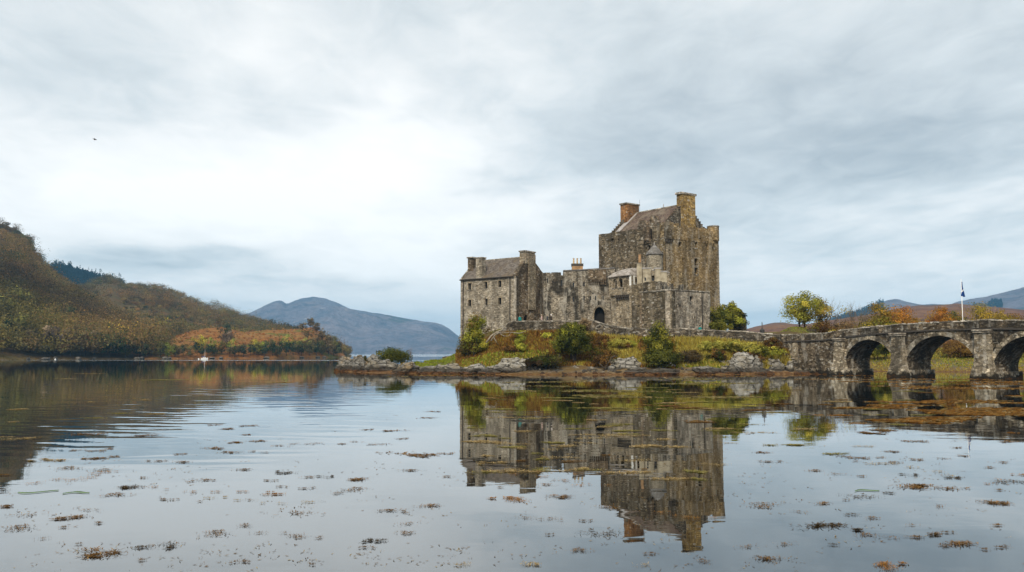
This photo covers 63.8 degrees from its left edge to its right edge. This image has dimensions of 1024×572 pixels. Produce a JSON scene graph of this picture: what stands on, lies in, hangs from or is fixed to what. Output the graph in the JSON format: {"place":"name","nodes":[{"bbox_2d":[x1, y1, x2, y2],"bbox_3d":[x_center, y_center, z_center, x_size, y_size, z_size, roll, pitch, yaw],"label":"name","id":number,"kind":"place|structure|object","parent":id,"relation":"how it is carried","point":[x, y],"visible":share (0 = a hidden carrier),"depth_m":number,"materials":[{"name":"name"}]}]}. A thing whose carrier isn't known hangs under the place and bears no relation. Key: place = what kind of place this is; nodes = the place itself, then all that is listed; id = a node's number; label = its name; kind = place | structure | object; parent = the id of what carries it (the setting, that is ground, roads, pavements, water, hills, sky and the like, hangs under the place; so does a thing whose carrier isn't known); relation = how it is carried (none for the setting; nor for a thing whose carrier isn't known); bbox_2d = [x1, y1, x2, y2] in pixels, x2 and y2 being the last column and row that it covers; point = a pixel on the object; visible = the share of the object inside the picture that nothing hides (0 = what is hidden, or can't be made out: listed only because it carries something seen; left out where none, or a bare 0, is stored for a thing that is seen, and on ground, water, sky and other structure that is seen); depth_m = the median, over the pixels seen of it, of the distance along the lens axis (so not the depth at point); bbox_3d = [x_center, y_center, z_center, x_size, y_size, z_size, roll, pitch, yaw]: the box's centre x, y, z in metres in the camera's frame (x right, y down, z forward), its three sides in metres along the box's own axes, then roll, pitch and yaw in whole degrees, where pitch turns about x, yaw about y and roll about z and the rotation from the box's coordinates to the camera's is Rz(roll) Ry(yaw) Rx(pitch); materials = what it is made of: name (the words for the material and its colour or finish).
{"place":"outdoors","nodes":[
{"label":"outdoors","id":0,"kind":"place"},
{"bbox_2d":[0,224,135,359],"bbox_3d":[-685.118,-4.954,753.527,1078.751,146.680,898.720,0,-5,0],"label":"hill","id":1,"kind":"structure","parent":0,"point":[10,354],"depth_m":363.28,"materials":[{"name":"plant"}]},
{"bbox_2d":[0,294,16,321],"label":"shore tree","id":2,"kind":"object","parent":1,"relation":"on","point":[4,298],"visible":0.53,"depth_m":377.42,"materials":[{"name":"green plant"}]},
{"bbox_2d":[6,286,33,307],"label":"shore tree","id":3,"kind":"object","parent":1,"relation":"on","point":[17,292],"visible":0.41,"depth_m":406.42,"materials":[{"name":"green plant"}]},
{"bbox_2d":[8,312,41,340],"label":"shore tree","id":4,"kind":"object","parent":1,"relation":"on","point":[22,318],"visible":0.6,"depth_m":355.53,"materials":[{"name":"green plant"}]},
{"bbox_2d":[20,292,47,308],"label":"shore tree","id":5,"kind":"object","parent":1,"relation":"on","point":[28,297],"visible":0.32,"depth_m":411.40,"materials":[{"name":"green plant"}]},
{"bbox_2d":[37,325,68,355],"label":"shore tree","id":6,"kind":"object","parent":1,"relation":"on","point":[54,328],"visible":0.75,"depth_m":356.69,"materials":[{"name":"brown plant"}]},
{"bbox_2d":[62,332,81,355],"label":"shore tree","id":7,"kind":"object","parent":1,"relation":"on","point":[76,336],"visible":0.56,"depth_m":363.63,"materials":[{"name":"brown plant"}]},
{"bbox_2d":[74,331,91,356],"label":"shore tree","id":8,"kind":"object","parent":1,"relation":"on","point":[86,342],"visible":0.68,"depth_m":367.33,"materials":[{"name":"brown plant"}]},
{"bbox_2d":[0,217,181,353],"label":"hillside wood","id":9,"kind":"object","parent":1,"relation":"on","point":[44,280],"visible":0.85,"depth_m":418.04,"materials":[{"name":"green plant"}]},
{"bbox_2d":[115,336,134,357],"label":"shore tree","id":10,"kind":"object","parent":1,"relation":"on","point":[129,345],"visible":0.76,"depth_m":383.87,"materials":[{"name":"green plant"}]},
{"bbox_2d":[125,338,149,356],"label":"shore tree","id":11,"kind":"object","parent":1,"relation":"on","point":[138,351],"visible":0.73,"depth_m":389.45,"materials":[{"name":"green plant"}]},
{"bbox_2d":[89,281,351,355],"bbox_3d":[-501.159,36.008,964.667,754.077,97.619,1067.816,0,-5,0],"label":"hill","id":12,"kind":"structure","parent":0,"point":[115,297],"depth_m":743.02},
{"bbox_2d":[70,272,354,355],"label":"ridge wood","id":13,"kind":"object","parent":12,"relation":"on","point":[188,307],"visible":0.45,"depth_m":764.51,"materials":[{"name":"green plant"}]},
{"bbox_2d":[244,297,459,353],"bbox_3d":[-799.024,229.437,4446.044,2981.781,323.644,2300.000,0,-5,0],"label":"mountain","id":14,"kind":"structure","parent":0,"point":[364,332],"depth_m":3748.38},
{"bbox_2d":[0,354,1023,571],"bbox_3d":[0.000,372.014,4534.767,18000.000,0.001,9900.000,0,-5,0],"label":"water","id":15,"kind":"structure","parent":0,"point":[327,402],"depth_m":19.51,"materials":[{"name":"liquid"}]},
{"bbox_2d":[73,546,127,558],"bbox_3d":[-5.798,3.727,11.573,0.670,0.037,0.884,3,-6,-35],"label":"seaweed clump","id":16,"kind":"object","parent":15,"relation":"on","point":[99,554],"visible":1,"depth_m":11.54,"materials":[{"name":"brown plant"}]},
{"bbox_2d":[131,327,344,358],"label":"headland","id":17,"kind":"structure","parent":15,"relation":"in","point":[268,333],"depth_m":481.60,"materials":[{"name":"plant"}]},
{"bbox_2d":[150,341,168,357],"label":"shore tree","id":18,"kind":"object","parent":17,"relation":"on","point":[160,348],"visible":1,"depth_m":392.96,"materials":[{"name":"green plant"}]},
{"bbox_2d":[217,330,237,347],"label":"shore tree","id":19,"kind":"object","parent":17,"relation":"on","point":[223,338],"visible":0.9,"depth_m":438.78,"materials":[{"name":"brown plant"}]},
{"bbox_2d":[147,325,327,354],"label":"headland scrub","id":20,"kind":"object","parent":17,"relation":"on","point":[251,340],"visible":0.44,"depth_m":493.86,"materials":[{"name":"brown plant"}]},
{"bbox_2d":[0,413,1023,571],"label":"seaweed crumbs","id":21,"kind":"object","parent":15,"relation":"on","point":[446,515],"visible":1,"depth_m":12.57,"materials":[{"name":"brown plant"}]},
{"bbox_2d":[482,468,543,473],"bbox_3d":[0.096,4.376,19.532,1.790,0.036,0.903,-2,-5,19],"label":"seaweed clump","id":22,"kind":"object","parent":15,"relation":"on","point":[521,471],"visible":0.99,"depth_m":19.44,"materials":[{"name":"brown plant"}]},
{"bbox_2d":[630,444,691,447],"bbox_3d":[4.553,4.806,24.753,2.129,0.026,0.880,0,-5,3],"label":"seaweed clump","id":23,"kind":"object","parent":15,"relation":"on","point":[642,445],"visible":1,"depth_m":24.68,"materials":[{"name":"brown plant"}]},
{"bbox_2d":[384,374,1023,423],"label":"seaweed bed","id":24,"kind":"object","parent":15,"relation":"on","point":[989,411],"visible":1,"depth_m":46.27,"materials":[{"name":"brown plant"}]},
{"bbox_2d":[790,520,864,530],"bbox_3d":[5.042,3.872,13.350,1.159,0.036,0.732,-1,-5,7],"label":"seaweed clump","id":25,"kind":"object","parent":15,"relation":"on","point":[822,524],"visible":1,"depth_m":13.35,"materials":[{"name":"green plant"}]},
{"bbox_2d":[873,561,907,570],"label":"seaweed clump","id":26,"kind":"object","parent":15,"relation":"on","point":[883,563],"visible":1,"depth_m":10.89,"materials":[{"name":"brown plant"}]},
{"bbox_2d":[779,319,1023,378],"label":"stone bridge","id":27,"kind":"structure","parent":15,"relation":"in","point":[995,347],"depth_m":97.92,"materials":[{"name":"stone"}]},
{"bbox_2d":[888,483,968,489],"bbox_3d":[8.707,4.186,17.207,1.700,0.037,0.895,0,-5,-3],"label":"seaweed clump","id":28,"kind":"object","parent":15,"relation":"on","point":[916,485],"visible":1,"depth_m":17.23,"materials":[{"name":"brown plant"}]},
{"bbox_2d":[939,540,977,546],"bbox_3d":[6.544,3.767,12.070,0.718,0.037,0.368,1,-5,-12],"label":"seaweed clump","id":29,"kind":"object","parent":15,"relation":"on","point":[961,542],"visible":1,"depth_m":12.08,"materials":[{"name":"brown plant"}]},
{"bbox_2d":[0,0,1023,335],"label":"sky","id":30,"kind":"structure","parent":0,"point":[245,155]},
{"bbox_2d":[344,324,807,374],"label":"island ground","id":31,"kind":"structure","parent":0,"point":[569,370],"depth_m":108.46,"materials":[{"name":"stone"}]},
{"bbox_2d":[334,356,352,371],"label":"boulder","id":32,"kind":"object","parent":31,"relation":"on","point":[345,363],"visible":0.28,"depth_m":124.69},
{"bbox_2d":[352,355,368,371],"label":"boulder","id":33,"kind":"object","parent":31,"relation":"on","point":[359,363],"visible":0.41,"depth_m":120.78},
{"bbox_2d":[362,359,390,371],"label":"boulder","id":34,"kind":"object","parent":31,"relation":"on","point":[374,365],"visible":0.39,"depth_m":118.34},
{"bbox_2d":[375,346,412,363],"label":"bush","id":35,"kind":"object","parent":31,"relation":"on","point":[393,355],"visible":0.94,"depth_m":125.22,"materials":[{"name":"green plant"}]},
{"bbox_2d":[390,361,419,373],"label":"boulder","id":36,"kind":"object","parent":31,"relation":"on","point":[408,367],"visible":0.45,"depth_m":113.02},
{"bbox_2d":[415,366,436,373],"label":"boulder","id":37,"kind":"object","parent":31,"relation":"on","point":[427,370],"visible":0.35,"depth_m":110.66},
{"bbox_2d":[432,363,462,373],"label":"boulder","id":38,"kind":"object","parent":31,"relation":"on","point":[453,368],"visible":0.45,"depth_m":110.29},
{"bbox_2d":[455,333,472,355],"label":"bush","id":39,"kind":"object","parent":31,"relation":"on","point":[461,348],"visible":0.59,"depth_m":123.23,"materials":[{"name":"green plant"}]},
{"bbox_2d":[456,363,485,373],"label":"boulder","id":40,"kind":"object","parent":31,"relation":"on","point":[474,368],"visible":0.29,"depth_m":108.59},
{"bbox_2d":[460,312,491,355],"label":"bush","id":41,"kind":"object","parent":31,"relation":"on","point":[474,325],"visible":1,"depth_m":121.27,"materials":[{"name":"green plant"}]},
{"bbox_2d":[477,366,500,374],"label":"boulder","id":42,"kind":"object","parent":31,"relation":"on","point":[489,370],"visible":0.43,"depth_m":107.56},
{"bbox_2d":[459,250,542,342],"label":"castle hall","id":43,"kind":"structure","parent":31,"relation":"on","point":[502,292],"depth_m":135.74,"materials":[{"name":"grey stone"}]},
{"bbox_2d":[486,322,525,344],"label":"dead tree","id":44,"kind":"object","parent":31,"relation":"on","point":[497,332],"visible":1,"depth_m":118.22,"materials":[{"name":"grey wood"}]},
{"bbox_2d":[503,345,519,351],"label":"undergrowth clump","id":45,"kind":"object","parent":31,"relation":"on","point":[510,348],"visible":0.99,"depth_m":116.80,"materials":[{"name":"brown plant"}]},
{"bbox_2d":[494,357,529,372],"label":"boulder","id":46,"kind":"object","parent":31,"relation":"on","point":[508,365],"visible":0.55,"depth_m":107.97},
{"bbox_2d":[514,330,526,343],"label":"sapling","id":47,"kind":"object","parent":31,"relation":"on","point":[519,338],"visible":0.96,"depth_m":118.46,"materials":[{"name":"green plant"}]},
{"bbox_2d":[521,357,548,368],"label":"bramble","id":48,"kind":"object","parent":31,"relation":"on","point":[530,363],"visible":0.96,"depth_m":108.25,"materials":[{"name":"brown plant"}]},
{"bbox_2d":[531,352,569,368],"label":"bramble","id":49,"kind":"object","parent":31,"relation":"on","point":[553,360],"visible":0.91,"depth_m":108.79,"materials":[{"name":"green plant"}]},
{"bbox_2d":[555,322,576,359],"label":"sapling","id":50,"kind":"object","parent":31,"relation":"on","point":[568,324],"visible":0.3,"depth_m":113.50,"materials":[{"name":"green plant"}]},
{"bbox_2d":[562,258,582,275],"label":"castle range","id":51,"kind":"structure","parent":31,"relation":"on","point":[576,265],"depth_m":146.76,"materials":[{"name":"beige stone"}]},
{"bbox_2d":[549,324,603,361],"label":"bush","id":52,"kind":"object","parent":31,"relation":"on","point":[578,339],"visible":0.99,"depth_m":111.06,"materials":[{"name":"green plant"}]},
{"bbox_2d":[543,267,614,324],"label":"curtain wall","id":53,"kind":"structure","parent":31,"relation":"on","point":[575,294],"depth_m":138.18,"materials":[{"name":"grey stone"}]},
{"bbox_2d":[594,307,604,323],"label":"door","id":54,"kind":"structure","parent":53,"relation":"in","point":[599,315],"depth_m":138.50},
{"bbox_2d":[578,317,591,331],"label":"fern clump","id":55,"kind":"object","parent":31,"relation":"on","point":[583,321],"visible":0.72,"depth_m":123.71,"materials":[{"name":"brown plant"}]},
{"bbox_2d":[401,329,791,368],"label":"bank grass","id":56,"kind":"structure","parent":31,"relation":"on","point":[536,342],"depth_m":116.20,"materials":[{"name":"green plant"}]},
{"bbox_2d":[591,336,607,348],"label":"bramble","id":57,"kind":"object","parent":31,"relation":"on","point":[598,341],"visible":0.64,"depth_m":116.05,"materials":[{"name":"brown plant"}]},
{"bbox_2d":[589,346,620,364],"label":"bramble","id":58,"kind":"object","parent":31,"relation":"on","point":[599,355],"visible":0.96,"depth_m":109.61,"materials":[{"name":"brown plant"}]},
{"bbox_2d":[606,338,635,347],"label":"grass tussock","id":59,"kind":"object","parent":31,"relation":"on","point":[617,342],"depth_m":116.22,"materials":[{"name":"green plant"}]},
{"bbox_2d":[608,268,636,327],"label":"loggia house","id":60,"kind":"structure","parent":31,"relation":"on","point":[621,303],"depth_m":132.64,"materials":[{"name":"grey stone"}]},
{"bbox_2d":[610,356,640,368],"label":"boulder","id":61,"kind":"object","parent":31,"relation":"on","point":[630,362],"visible":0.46,"depth_m":109.27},
{"bbox_2d":[622,368,649,374],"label":"shore rock","id":62,"kind":"object","parent":31,"relation":"on","point":[634,371],"visible":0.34,"depth_m":106.71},
{"bbox_2d":[495,320,786,347],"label":"approach wall","id":63,"kind":"structure","parent":31,"relation":"on","point":[600,327],"depth_m":120.15,"materials":[{"name":"stone"}]},
{"bbox_2d":[637,254,669,286],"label":"harled lodging","id":64,"kind":"structure","parent":31,"relation":"on","point":[648,274],"depth_m":129.64,"materials":[{"name":"beige stone"}]},
{"bbox_2d":[632,281,683,327],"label":"wall","id":65,"kind":"structure","parent":31,"relation":"on","point":[649,286],"depth_m":129.07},
{"bbox_2d":[599,191,719,329],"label":"castle keep","id":66,"kind":"structure","parent":31,"relation":"on","point":[682,238],"depth_m":141.67,"materials":[{"name":"grey stone"}]},
{"bbox_2d":[646,243,662,270],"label":"stair tower","id":67,"kind":"structure","parent":66,"relation":"attached to","point":[654,253],"depth_m":131.37,"materials":[{"name":"beige stone"}]},
{"bbox_2d":[641,319,677,366],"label":"conifer bush","id":68,"kind":"object","parent":31,"relation":"on","point":[660,339],"visible":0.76,"depth_m":109.58,"materials":[{"name":"green plant"}]},
{"bbox_2d":[641,347,683,367],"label":"bush","id":69,"kind":"object","parent":31,"relation":"on","point":[664,359],"visible":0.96,"depth_m":107.89,"materials":[{"name":"green plant"}]},
{"bbox_2d":[649,368,679,374],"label":"shore rock","id":70,"kind":"object","parent":31,"relation":"on","point":[663,371],"visible":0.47,"depth_m":106.07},
{"bbox_2d":[639,289,710,330],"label":"castle bastion","id":71,"kind":"object","parent":31,"relation":"on","point":[674,308],"visible":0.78,"depth_m":125.39,"materials":[{"name":"grey stone"}]},
{"bbox_2d":[675,349,703,362],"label":"bramble","id":72,"kind":"object","parent":31,"relation":"on","point":[691,355],"visible":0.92,"depth_m":110.22,"materials":[{"name":"brown plant"}]},
{"bbox_2d":[692,366,719,374],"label":"boulder","id":73,"kind":"object","parent":31,"relation":"on","point":[704,370],"visible":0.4,"depth_m":107.11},
{"bbox_2d":[697,341,714,349],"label":"grass tussock","id":74,"kind":"object","parent":31,"relation":"on","point":[705,345],"depth_m":113.42,"materials":[{"name":"yellow plant"}]},
{"bbox_2d":[703,348,726,360],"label":"bramble","id":75,"kind":"object","parent":31,"relation":"on","point":[717,354],"visible":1,"depth_m":111.17,"materials":[{"name":"green plant"}]},
{"bbox_2d":[709,319,733,330],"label":"bush","id":76,"kind":"object","parent":31,"relation":"on","point":[717,324],"visible":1,"depth_m":127.89,"materials":[{"name":"green plant"}]},
{"bbox_2d":[712,340,730,349],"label":"grass tussock","id":77,"kind":"object","parent":31,"relation":"on","point":[719,345],"depth_m":113.13,"materials":[{"name":"yellow plant"}]},
{"bbox_2d":[709,304,736,326],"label":"bush","id":78,"kind":"object","parent":31,"relation":"on","point":[720,313],"visible":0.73,"depth_m":129.98,"materials":[{"name":"green plant"}]},
{"bbox_2d":[720,365,740,373],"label":"boulder","id":79,"kind":"object","parent":31,"relation":"on","point":[727,369],"visible":0.54,"depth_m":107.89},
{"bbox_2d":[724,301,745,329],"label":"bush","id":80,"kind":"object","parent":31,"relation":"on","point":[732,308],"visible":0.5,"depth_m":133.27,"materials":[{"name":"green plant"}]},
{"bbox_2d":[726,338,748,351],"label":"grass tussock","id":81,"kind":"object","parent":31,"relation":"on","point":[737,344],"depth_m":112.47,"materials":[{"name":"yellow plant"}]},
{"bbox_2d":[726,351,755,372],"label":"boulder","id":82,"kind":"object","parent":31,"relation":"on","point":[743,361],"visible":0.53,"depth_m":109.67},
{"bbox_2d":[740,342,764,354],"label":"grass tussock","id":83,"kind":"object","parent":31,"relation":"on","point":[752,346],"depth_m":111.94,"materials":[{"name":"yellow plant"}]},
{"bbox_2d":[753,355,764,369],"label":"boulder","id":84,"kind":"object","parent":31,"relation":"on","point":[758,365],"visible":0.54,"depth_m":109.85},
{"bbox_2d":[764,337,783,351],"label":"bush","id":85,"kind":"object","parent":31,"relation":"on","point":[778,344],"visible":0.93,"depth_m":112.50,"materials":[{"name":"brown plant"}]},
{"bbox_2d":[760,346,788,356],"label":"undergrowth clump","id":86,"kind":"object","parent":31,"relation":"on","point":[774,352],"visible":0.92,"depth_m":111.50,"materials":[{"name":"green plant"}]},
{"bbox_2d":[767,358,785,370],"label":"boulder","id":87,"kind":"object","parent":31,"relation":"on","point":[777,364],"visible":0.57,"depth_m":110.26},
{"bbox_2d":[764,333,799,368],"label":"sea steps","id":88,"kind":"structure","parent":31,"relation":"on","point":[796,365],"depth_m":111.47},
{"bbox_2d":[747,303,1023,342],"bbox_3d":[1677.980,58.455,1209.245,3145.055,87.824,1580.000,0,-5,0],"label":"moor","id":89,"kind":"structure","parent":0,"point":[920,310],"depth_m":945.96,"materials":[{"name":"plant"}]},
{"bbox_2d":[780,326,1023,372],"bbox_3d":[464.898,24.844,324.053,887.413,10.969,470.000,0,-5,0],"label":"mainland ground","id":90,"kind":"structure","parent":0,"point":[889,358],"depth_m":131.01,"materials":[{"name":"plant"}]},
{"bbox_2d":[778,290,826,327],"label":"broad tree","id":91,"kind":"object","parent":90,"relation":"on","point":[800,312],"visible":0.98,"depth_m":157.09,"materials":[{"name":"green plant"}]},
{"bbox_2d":[803,319,839,332],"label":"bush","id":92,"kind":"object","parent":90,"relation":"on","point":[820,328],"visible":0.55,"depth_m":155.44,"materials":[{"name":"brown plant"}]},
{"bbox_2d":[807,296,852,324],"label":"broad tree","id":93,"kind":"object","parent":90,"relation":"on","point":[819,315],"visible":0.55,"depth_m":160.16,"materials":[{"name":"green plant"}]},
{"bbox_2d":[829,320,861,330],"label":"bush","id":94,"kind":"object","parent":90,"relation":"on","point":[848,325],"visible":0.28,"depth_m":164.11,"materials":[{"name":"brown plant"}]},
{"bbox_2d":[845,302,871,326],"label":"bare tree","id":95,"kind":"object","parent":90,"relation":"on","point":[858,313],"visible":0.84,"depth_m":171.53,"materials":[{"name":"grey plant"}]},
{"bbox_2d":[857,301,898,325],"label":"autumn tree","id":96,"kind":"object","parent":90,"relation":"on","point":[878,309],"visible":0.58,"depth_m":172.77,"materials":[{"name":"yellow plant"}]},
{"bbox_2d":[871,344,888,359],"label":"bush","id":97,"kind":"object","parent":90,"relation":"on","point":[876,352],"visible":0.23,"depth_m":136.58,"materials":[{"name":"green plant"}]},
{"bbox_2d":[870,304,922,323],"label":"autumn tree","id":98,"kind":"object","parent":90,"relation":"on","point":[901,318],"visible":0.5,"depth_m":176.74,"materials":[{"name":"orange plant"}]},
{"bbox_2d":[923,305,956,321],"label":"autumn tree","id":99,"kind":"object","parent":90,"relation":"on","point":[940,317],"visible":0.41,"depth_m":184.17,"materials":[{"name":"orange plant"}]},
{"bbox_2d":[935,340,966,357],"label":"bush","id":100,"kind":"object","parent":90,"relation":"on","point":[951,348],"visible":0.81,"depth_m":138.11,"materials":[{"name":"brown plant"}]},
{"bbox_2d":[957,348,973,357],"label":"bush","id":101,"kind":"object","parent":90,"relation":"on","point":[966,353],"visible":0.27,"depth_m":136.03,"materials":[{"name":"green plant"}]},
{"bbox_2d":[950,301,1015,320],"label":"autumn tree","id":102,"kind":"object","parent":90,"relation":"on","point":[982,310],"visible":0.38,"depth_m":187.59,"materials":[{"name":"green plant"}]},
{"bbox_2d":[984,309,1019,319],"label":"autumn tree","id":103,"kind":"object","parent":90,"relation":"on","point":[1003,314],"visible":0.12,"depth_m":191.94,"materials":[{"name":"green plant"}]},
{"bbox_2d":[872,287,1023,313],"bbox_3d":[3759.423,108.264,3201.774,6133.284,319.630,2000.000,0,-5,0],"label":"mountain","id":104,"kind":"structure","parent":0,"point":[1012,299],"depth_m":2895.16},
{"bbox_2d":[827,298,883,319],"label":"forest strip","id":105,"kind":"object","parent":104,"relation":"on","point":[853,314],"visible":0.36,"depth_m":2800.69,"materials":[{"name":"blue plant"}]},
{"bbox_2d":[973,298,1002,307],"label":"forest block","id":106,"kind":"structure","parent":104,"relation":"on","point":[995,302],"depth_m":2737.56,"materials":[{"name":"blue plant"}]},
{"bbox_3d":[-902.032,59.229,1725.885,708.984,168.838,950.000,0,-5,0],"label":"hill","id":107,"kind":"structure","parent":0,"visible":0},
{"bbox_2d":[51,260,124,284],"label":"conifer wood","id":108,"kind":"object","parent":107,"relation":"on","point":[79,274],"visible":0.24,"depth_m":1568.35,"materials":[{"name":"blue plant"}]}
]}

